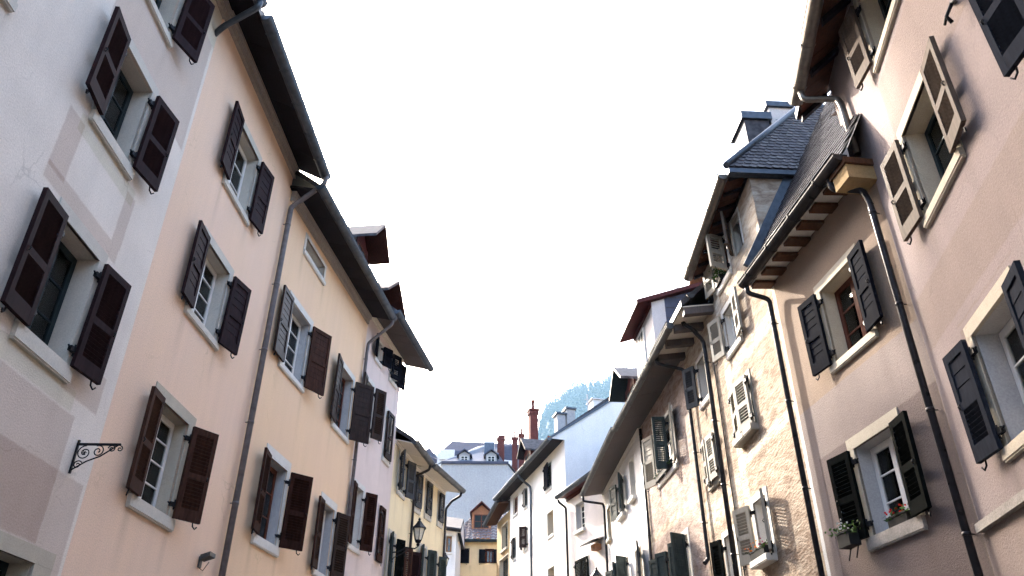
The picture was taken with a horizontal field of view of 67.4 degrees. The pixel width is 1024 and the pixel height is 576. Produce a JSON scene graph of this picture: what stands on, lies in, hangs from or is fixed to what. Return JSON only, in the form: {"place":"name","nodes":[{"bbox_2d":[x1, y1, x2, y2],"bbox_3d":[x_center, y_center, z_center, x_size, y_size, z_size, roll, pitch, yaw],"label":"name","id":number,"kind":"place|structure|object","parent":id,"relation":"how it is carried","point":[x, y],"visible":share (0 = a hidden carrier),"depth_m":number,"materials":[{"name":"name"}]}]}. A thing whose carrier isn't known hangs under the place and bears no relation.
{"place":"outdoors","nodes":[
{"label":"outdoors","id":0,"kind":"place"},
{"bbox_2d":[0,0,267,575],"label":"grey house","id":1,"kind":"structure","parent":0,"point":[99,99],"depth_m":8.76,"materials":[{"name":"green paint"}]},
{"bbox_2d":[0,0,17,12],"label":"window","id":2,"kind":"structure","parent":1,"relation":"in","point":[11,6],"depth_m":7.47,"materials":[{"name":"white paint"}]},
{"bbox_2d":[0,530,56,575],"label":"shop door","id":3,"kind":"structure","parent":1,"relation":"in","point":[43,561],"depth_m":7.97,"materials":[{"name":"green paint"}]},
{"bbox_2d":[0,187,131,389],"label":"window","id":4,"kind":"structure","parent":1,"relation":"in","point":[50,276],"depth_m":8.72,"materials":[{"name":"brown paint"}]},
{"bbox_2d":[68,440,122,473],"bbox_3d":[-4.733,1.925,8.762,0.536,0.390,0.024,1,-31,-1],"label":"sign bracket","id":5,"kind":"object","parent":1,"relation":"attached to","point":[76,452],"visible":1,"depth_m":8.79,"materials":[{"name":"black metal"}]},
{"bbox_2d":[85,6,179,193],"bbox_3d":[-5.010,-2.367,9.865,0.560,1.610,2.028,1,-31,-1],"label":"window","id":6,"kind":"structure","parent":1,"relation":"in","point":[117,89],"depth_m":10.14,"materials":[{"name":"green paint"}]},
{"bbox_2d":[145,0,214,64],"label":"window","id":7,"kind":"structure","parent":1,"relation":"in","point":[189,27],"depth_m":11.39,"materials":[{"name":"green paint"}]},
{"bbox_2d":[61,10,330,575],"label":"peach house","id":8,"kind":"structure","parent":0,"point":[157,498],"depth_m":12.45,"materials":[{"name":"peach plaster"},{"name":"grey stone"},{"name":"dark slate"}]},
{"bbox_2d":[125,381,218,531],"bbox_3d":[-5.006,2.420,10.932,0.598,1.740,1.961,-3,-31,6],"label":"window","id":9,"kind":"structure","parent":8,"relation":"in","point":[156,456],"depth_m":11.27,"materials":[{"name":"white paint"}]},
{"bbox_2d":[197,551,215,570],"bbox_3d":[-4.824,4.309,12.082,0.194,0.275,0.240,-1,-31,1],"label":"floodlight","id":10,"kind":"object","parent":8,"relation":"attached to","point":[206,556],"visible":1,"depth_m":12.05,"materials":[{"name":"grey metal"}]},
{"bbox_2d":[181,220,251,358],"bbox_3d":[-5.001,0.034,12.602,0.520,1.590,2.168,-2,-31,3],"label":"window","id":11,"kind":"structure","parent":8,"relation":"in","point":[204,286],"depth_m":12.94,"materials":[{"name":"white paint"}]},
{"bbox_2d":[220,101,274,235],"bbox_3d":[-5.002,-2.172,14.077,0.542,1.650,2.147,-1,-31,1],"label":"window","id":12,"kind":"structure","parent":8,"relation":"in","point":[238,161],"depth_m":14.43,"materials":[{"name":"white paint"}]},
{"bbox_2d":[217,170,396,575],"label":"apricot house","id":13,"kind":"structure","parent":0,"point":[312,421],"depth_m":17.37,"materials":[{"name":"white paint"}]},
{"bbox_2d":[250,443,312,557],"bbox_3d":[-4.724,4.163,15.044,0.674,1.900,1.987,-7,-31,11],"label":"window","id":14,"kind":"structure","parent":13,"relation":"in","point":[266,514],"depth_m":15.43,"materials":[{"name":"red paint"}]},
{"bbox_2d":[273,285,331,398],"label":"window","id":15,"kind":"structure","parent":13,"relation":"in","point":[292,327],"depth_m":17.15,"materials":[{"name":"white paint"}]},
{"bbox_2d":[303,232,326,285],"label":"window","id":16,"kind":"structure","parent":13,"relation":"in","point":[312,258],"depth_m":18.26,"materials":[{"name":"green paint"}]},
{"bbox_2d":[310,492,350,575],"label":"window","id":17,"kind":"structure","parent":13,"relation":"in","point":[341,522],"depth_m":18.18,"materials":[{"name":"brown paint"}]},
{"bbox_2d":[330,353,373,446],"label":"window","id":18,"kind":"structure","parent":13,"relation":"in","point":[359,431],"depth_m":20.14,"materials":[{"name":"red paint"}]},
{"bbox_2d":[344,281,433,575],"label":"pink house","id":19,"kind":"structure","parent":0,"point":[394,347],"depth_m":22.32,"materials":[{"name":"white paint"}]},
{"bbox_2d":[347,478,377,555],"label":"window","id":20,"kind":"structure","parent":19,"relation":"in","point":[365,543],"depth_m":20.36,"materials":[{"name":"white paint"}]},
{"bbox_2d":[363,372,386,443],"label":"window","id":21,"kind":"structure","parent":19,"relation":"in","point":[376,430],"depth_m":21.98,"materials":[{"name":"white paint"}]},
{"bbox_2d":[373,503,386,563],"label":"window","id":22,"kind":"structure","parent":19,"relation":"in","point":[378,552],"depth_m":21.79,"materials":[{"name":"green paint"}]},
{"bbox_2d":[374,333,392,369],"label":"window","id":23,"kind":"structure","parent":19,"relation":"in","point":[388,353],"depth_m":23.25,"materials":[{"name":"white paint"}]},
{"bbox_2d":[381,406,394,467],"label":"window","id":24,"kind":"structure","parent":19,"relation":"in","point":[386,456],"depth_m":23.14,"materials":[{"name":"green paint"}]},
{"bbox_2d":[388,354,406,391],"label":"window","id":25,"kind":"structure","parent":19,"relation":"in","point":[400,378],"depth_m":24.34,"materials":[{"name":"green paint"}]},
{"bbox_2d":[426,448,437,463],"bbox_3d":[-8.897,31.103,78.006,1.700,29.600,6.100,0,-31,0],"label":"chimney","id":26,"kind":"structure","parent":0,"point":[433,456],"depth_m":83.87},
{"bbox_2d":[435,434,518,465],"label":"slate roofed house","id":27,"kind":"structure","parent":0,"point":[452,449],"depth_m":78.37,"materials":[{"name":"white paint"}]},
{"bbox_2d":[460,501,506,575],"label":"tiled yellow house","id":28,"kind":"structure","parent":0,"point":[479,555],"depth_m":45.53,"materials":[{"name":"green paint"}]},
{"bbox_2d":[460,548,469,564],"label":"window","id":29,"kind":"structure","parent":28,"relation":"in","point":[464,553],"depth_m":45.23,"materials":[{"name":"green paint"}]},
{"bbox_2d":[479,549,496,564],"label":"window","id":30,"kind":"structure","parent":28,"relation":"in","point":[482,552],"depth_m":45.29,"materials":[{"name":"red paint"}]},
{"bbox_2d":[434,393,588,456],"bbox_3d":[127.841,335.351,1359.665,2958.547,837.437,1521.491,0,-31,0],"label":"hill","id":31,"kind":"structure","parent":0,"point":[547,427],"depth_m":1572.42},
{"bbox_2d":[508,354,636,443],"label":"forest","id":32,"kind":"object","parent":31,"relation":"on","point":[577,394],"visible":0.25,"depth_m":1682.93,"materials":[{"name":"blue plant"}]},
{"bbox_2d":[262,0,830,452],"label":"sky","id":33,"kind":"structure","parent":0,"point":[534,171],"materials":[{"name":"white"}]},
{"bbox_2d":[579,367,649,575],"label":"white house","id":34,"kind":"structure","parent":0,"point":[615,478],"depth_m":24.76,"materials":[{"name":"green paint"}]},
{"bbox_2d":[591,567,602,575],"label":"street lamp","id":35,"kind":"object","parent":34,"relation":"attached to","point":[596,572],"visible":1,"depth_m":26.59,"materials":[{"name":"black metal"}]},
{"bbox_2d":[606,505,611,543],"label":"window","id":36,"kind":"structure","parent":34,"relation":"in","point":[609,539],"depth_m":27.27,"materials":[{"name":"white paint"}]},
{"bbox_2d":[605,562,614,575],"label":"window","id":37,"kind":"structure","parent":34,"relation":"in","point":[612,572],"depth_m":25.95,"materials":[{"name":"green paint"}]},
{"bbox_2d":[609,472,625,523],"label":"window","id":38,"kind":"structure","parent":34,"relation":"in","point":[619,516],"depth_m":25.48,"materials":[{"name":"green paint"}]},
{"bbox_2d":[614,555,629,575],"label":"window","id":39,"kind":"structure","parent":34,"relation":"in","point":[621,567],"depth_m":23.74,"materials":[{"name":"green paint"}]},
{"bbox_2d":[627,454,636,504],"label":"window","id":40,"kind":"structure","parent":34,"relation":"in","point":[631,500],"depth_m":23.99,"materials":[{"name":"green paint"}]},
{"bbox_2d":[635,540,642,575],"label":"window","id":41,"kind":"structure","parent":34,"relation":"in","point":[638,548],"depth_m":22.16,"materials":[{"name":"white paint"}]},
{"label":"ground","id":42,"kind":"structure","parent":0,"visible":0},
{"bbox_2d":[384,427,434,575],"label":"yellow house","id":43,"kind":"structure","parent":42,"relation":"on","point":[410,453],"depth_m":24.11,"materials":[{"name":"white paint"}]},
{"bbox_2d":[385,528,405,575],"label":"window","id":44,"kind":"structure","parent":43,"relation":"in","point":[398,570],"depth_m":22.89,"materials":[{"name":"white paint"}]},
{"bbox_2d":[396,449,416,501],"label":"window","id":45,"kind":"structure","parent":43,"relation":"in","point":[411,467],"depth_m":24.61,"materials":[{"name":"white paint"}]},
{"bbox_2d":[392,518,425,559],"bbox_3d":[-3.032,7.417,22.500,0.969,1.400,0.460,8,-32,-12],"label":"street lamp","id":46,"kind":"object","parent":43,"relation":"attached to","point":[419,528],"visible":1,"depth_m":22.59,"materials":[{"name":"black metal"}]},
{"bbox_2d":[403,546,421,575],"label":"window","id":47,"kind":"structure","parent":43,"relation":"in","point":[414,565],"depth_m":24.23,"materials":[{"name":"red paint"}]},
{"bbox_2d":[412,464,465,575],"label":"yellow wing","id":48,"kind":"structure","parent":42,"relation":"on","point":[435,483],"depth_m":26.84,"materials":[{"name":"yellow paint"}]},
{"bbox_2d":[414,471,423,515],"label":"window","id":49,"kind":"structure","parent":48,"relation":"in","point":[420,479],"depth_m":25.92,"materials":[{"name":"white paint"}]},
{"bbox_2d":[419,543,436,575],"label":"window","id":50,"kind":"structure","parent":48,"relation":"in","point":[431,558],"depth_m":25.87,"materials":[{"name":"white paint"}]},
{"bbox_2d":[423,479,433,521],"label":"window","id":51,"kind":"structure","parent":48,"relation":"in","point":[427,512],"depth_m":26.78,"materials":[{"name":"white paint"}]},
{"bbox_2d":[431,549,446,575],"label":"window","id":52,"kind":"structure","parent":48,"relation":"in","point":[441,565],"depth_m":26.90,"materials":[{"name":"white paint"}]},
{"bbox_2d":[436,489,445,528],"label":"window","id":53,"kind":"structure","parent":48,"relation":"in","point":[441,497],"depth_m":27.80,"materials":[{"name":"white paint"}]},
{"bbox_2d":[445,517,464,575],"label":"white annex","id":54,"kind":"object","parent":42,"relation":"on","point":[455,540],"visible":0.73,"depth_m":41.70,"materials":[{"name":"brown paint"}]},
{"bbox_2d":[445,535,452,554],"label":"window","id":55,"kind":"structure","parent":54,"relation":"in","point":[450,537],"depth_m":41.50,"materials":[{"name":"white wood"}]},
{"bbox_2d":[435,437,515,538],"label":"windowless grey house","id":56,"kind":"structure","parent":42,"relation":"on","point":[485,472],"depth_m":63.05,"materials":[{"name":"grey paint"}]},
{"bbox_2d":[482,497,509,575],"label":"ochre house","id":57,"kind":"structure","parent":42,"relation":"on","point":[499,509],"depth_m":41.70,"materials":[{"name":"yellow paint"}]},
{"bbox_2d":[500,521,507,553],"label":"window","id":58,"kind":"structure","parent":57,"relation":"in","point":[504,544],"depth_m":41.69,"materials":[{"name":"grey paint"}]},
{"bbox_2d":[499,553,508,575],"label":"window","id":59,"kind":"structure","parent":57,"relation":"in","point":[503,563],"depth_m":41.25,"materials":[{"name":"green paint"}]},
{"bbox_2d":[493,394,624,575],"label":"gabled white house","id":60,"kind":"structure","parent":42,"relation":"on","point":[563,456],"depth_m":34.46,"materials":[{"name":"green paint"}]},
{"bbox_2d":[510,536,515,561],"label":"window","id":61,"kind":"structure","parent":60,"relation":"in","point":[513,541],"depth_m":38.66,"materials":[{"name":"grey paint"}]},
{"bbox_2d":[512,494,517,518],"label":"window","id":62,"kind":"structure","parent":60,"relation":"in","point":[515,500],"depth_m":39.70,"materials":[{"name":"white paint"}]},
{"bbox_2d":[519,525,527,553],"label":"window","id":63,"kind":"structure","parent":60,"relation":"in","point":[523,530],"depth_m":36.63,"materials":[{"name":"brown paint"}]},
{"bbox_2d":[522,487,527,509],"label":"window","id":64,"kind":"structure","parent":60,"relation":"in","point":[525,492],"depth_m":37.67,"materials":[{"name":"green paint"}]},
{"bbox_2d":[511,428,549,471],"bbox_3d":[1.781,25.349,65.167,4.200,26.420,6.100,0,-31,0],"label":"chimney","id":65,"kind":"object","parent":60,"relation":"on","point":[517,464],"depth_m":68.64,"materials":[{"name":"red brick"}]},
{"bbox_2d":[542,461,551,493],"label":"window","id":66,"kind":"structure","parent":60,"relation":"in","point":[547,469],"depth_m":34.61,"materials":[{"name":"black paint"}]},
{"bbox_2d":[546,508,553,540],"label":"window","id":67,"kind":"structure","parent":60,"relation":"in","point":[550,527],"depth_m":33.78,"materials":[{"name":"white paint"}]},
{"bbox_2d":[547,565,554,575],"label":"window","id":68,"kind":"structure","parent":60,"relation":"in","point":[551,571],"depth_m":32.85,"materials":[{"name":"beige paint"}]},
{"bbox_2d":[554,471,605,575],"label":"rose house","id":69,"kind":"structure","parent":42,"relation":"on","point":[584,522],"depth_m":29.64,"materials":[{"name":"white paint"}]},
{"bbox_2d":[573,498,585,535],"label":"window","id":70,"kind":"structure","parent":69,"relation":"in","point":[579,508],"depth_m":30.46,"materials":[{"name":"white paint"}]},
{"bbox_2d":[573,554,589,575],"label":"window","id":71,"kind":"structure","parent":69,"relation":"in","point":[583,567],"depth_m":29.06,"materials":[{"name":"green paint"}]},
{"bbox_2d":[580,536,602,550],"bbox_3d":[2.935,9.362,28.095,0.548,0.420,1.000,10,-32,-16],"label":"wall canopy","id":72,"kind":"object","parent":69,"relation":"attached to","point":[596,546],"visible":1,"depth_m":27.96,"materials":[{"name":"orange wood"}]},
{"bbox_2d":[612,277,709,575],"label":"rough pink house","id":73,"kind":"structure","parent":42,"relation":"on","point":[655,410],"depth_m":20.02,"materials":[{"name":"white paint"}]},
{"bbox_2d":[648,547,669,575],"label":"window","id":74,"kind":"structure","parent":73,"relation":"in","point":[659,566],"depth_m":19.55,"materials":[{"name":"green paint"}]},
{"bbox_2d":[641,402,678,491],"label":"window","id":75,"kind":"structure","parent":73,"relation":"in","point":[648,453],"depth_m":20.78,"materials":[{"name":"white paint"}]},
{"bbox_2d":[653,457,672,482],"bbox_3d":[3.997,4.751,20.134,0.337,0.355,1.523,3,-31,-4],"label":"window sill","id":76,"kind":"structure","parent":73,"relation":"on","point":[660,475],"depth_m":20.02,"materials":[{"name":"stone"}]},
{"bbox_2d":[667,527,693,575],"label":"window","id":77,"kind":"structure","parent":73,"relation":"in","point":[679,549],"depth_m":17.76,"materials":[{"name":"white paint"}]},
{"bbox_2d":[649,282,754,575],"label":"narrow ochre house","id":78,"kind":"structure","parent":42,"relation":"on","point":[718,477],"depth_m":16.61,"materials":[{"name":"beige paint"}]},
{"bbox_2d":[682,351,708,412],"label":"window","id":79,"kind":"structure","parent":78,"relation":"in","point":[692,400],"depth_m":17.68,"materials":[{"name":"red paint"}]},
{"bbox_2d":[699,429,720,492],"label":"window","id":80,"kind":"structure","parent":78,"relation":"in","point":[708,446],"depth_m":16.34,"materials":[{"name":"green paint"}]},
{"bbox_2d":[709,524,741,575],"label":"window","id":81,"kind":"structure","parent":78,"relation":"in","point":[717,550],"depth_m":15.48,"materials":[{"name":"black paint"}]},
{"bbox_2d":[682,100,826,575],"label":"ochre house","id":82,"kind":"structure","parent":42,"relation":"on","point":[769,140],"depth_m":14.66,"materials":[{"name":"beige paint"}]},
{"bbox_2d":[702,234,731,301],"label":"window","id":83,"kind":"structure","parent":82,"relation":"in","point":[724,264],"depth_m":16.04,"materials":[{"name":"red paint"}]},
{"bbox_2d":[708,268,726,287],"bbox_3d":[4.457,-0.409,16.491,0.454,0.770,0.494,2,-31,-3],"label":"flower box","id":84,"kind":"object","parent":82,"relation":"on","point":[717,281],"visible":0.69,"depth_m":16.30,"materials":[{"name":"plastic"}]},
{"bbox_2d":[707,286,742,365],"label":"window","id":85,"kind":"structure","parent":82,"relation":"in","point":[734,326],"depth_m":15.93,"materials":[{"name":"white paint"}]},
{"bbox_2d":[720,207,743,256],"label":"window","id":86,"kind":"structure","parent":82,"relation":"in","point":[738,233],"depth_m":15.55,"materials":[{"name":"green paint"}]},
{"bbox_2d":[728,368,758,447],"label":"window","id":87,"kind":"structure","parent":82,"relation":"in","point":[742,401],"depth_m":14.53,"materials":[{"name":"beige paint"}]},
{"bbox_2d":[732,486,777,570],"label":"window","id":88,"kind":"structure","parent":82,"relation":"in","point":[743,527],"depth_m":13.89,"materials":[{"name":"white paint"}]},
{"bbox_2d":[745,538,773,560],"bbox_3d":[4.343,4.552,13.454,0.340,0.336,0.911,2,-31,-3],"label":"flower box","id":89,"kind":"object","parent":82,"relation":"on","point":[763,548],"visible":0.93,"depth_m":13.28,"materials":[{"name":"plastic"}]},
{"bbox_2d":[737,92,994,575],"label":"terracotta house","id":90,"kind":"structure","parent":42,"relation":"on","point":[875,432],"depth_m":10.61,"materials":[{"name":"pink paint"}]},
{"bbox_2d":[797,240,882,380],"bbox_3d":[4.907,0.329,11.165,0.552,1.490,1.944,4,-31,-6],"label":"window","id":91,"kind":"structure","parent":90,"relation":"in","point":[853,309],"depth_m":11.43,"materials":[{"name":"red paint"}]},
{"bbox_2d":[825,519,861,560],"bbox_3d":[4.466,3.367,10.295,0.313,0.524,0.550,4,-31,-6],"label":"flower box","id":92,"kind":"object","parent":90,"relation":"attached to","point":[848,538],"visible":1,"depth_m":10.23,"materials":[{"name":"plastic"}]},
{"bbox_2d":[826,407,931,551],"bbox_3d":[4.881,2.500,9.935,0.571,1.520,1.963,4,-31,-6],"label":"window","id":93,"kind":"structure","parent":90,"relation":"in","point":[890,465],"depth_m":10.18,"materials":[{"name":"white paint"}]},
{"bbox_2d":[883,504,913,527],"bbox_3d":[4.909,2.854,9.672,0.312,0.294,0.538,4,-31,-6],"label":"flower box","id":94,"kind":"object","parent":90,"relation":"on","point":[899,517],"visible":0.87,"depth_m":9.62,"materials":[{"name":"plastic"}]},
{"bbox_2d":[788,0,1023,575],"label":"lilac house","id":95,"kind":"structure","parent":42,"relation":"on","point":[937,137],"depth_m":8.04,"materials":[{"name":"pink paint"}]},
{"bbox_2d":[838,0,900,90],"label":"window","id":96,"kind":"structure","parent":95,"relation":"in","point":[880,15],"depth_m":10.43,"materials":[{"name":"green paint"}]},
{"bbox_2d":[880,36,966,244],"bbox_3d":[4.799,-1.642,8.669,0.569,1.460,2.150,-5,-31,9],"label":"window","id":97,"kind":"structure","parent":95,"relation":"in","point":[936,127],"depth_m":9.01,"materials":[{"name":"green paint"}]},
{"bbox_2d":[943,0,956,25],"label":"iron arm","id":98,"kind":"object","parent":95,"relation":"attached to","point":[952,3],"visible":0.91,"depth_m":7.56},
{"bbox_2d":[942,260,1023,470],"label":"window","id":99,"kind":"structure","parent":95,"relation":"in","point":[1000,340],"depth_m":7.68,"materials":[{"name":"white paint"}]},
{"bbox_2d":[968,0,1023,79],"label":"window","id":100,"kind":"structure","parent":95,"relation":"in","point":[1001,22],"depth_m":6.53,"materials":[{"name":"green paint"}]}
]}

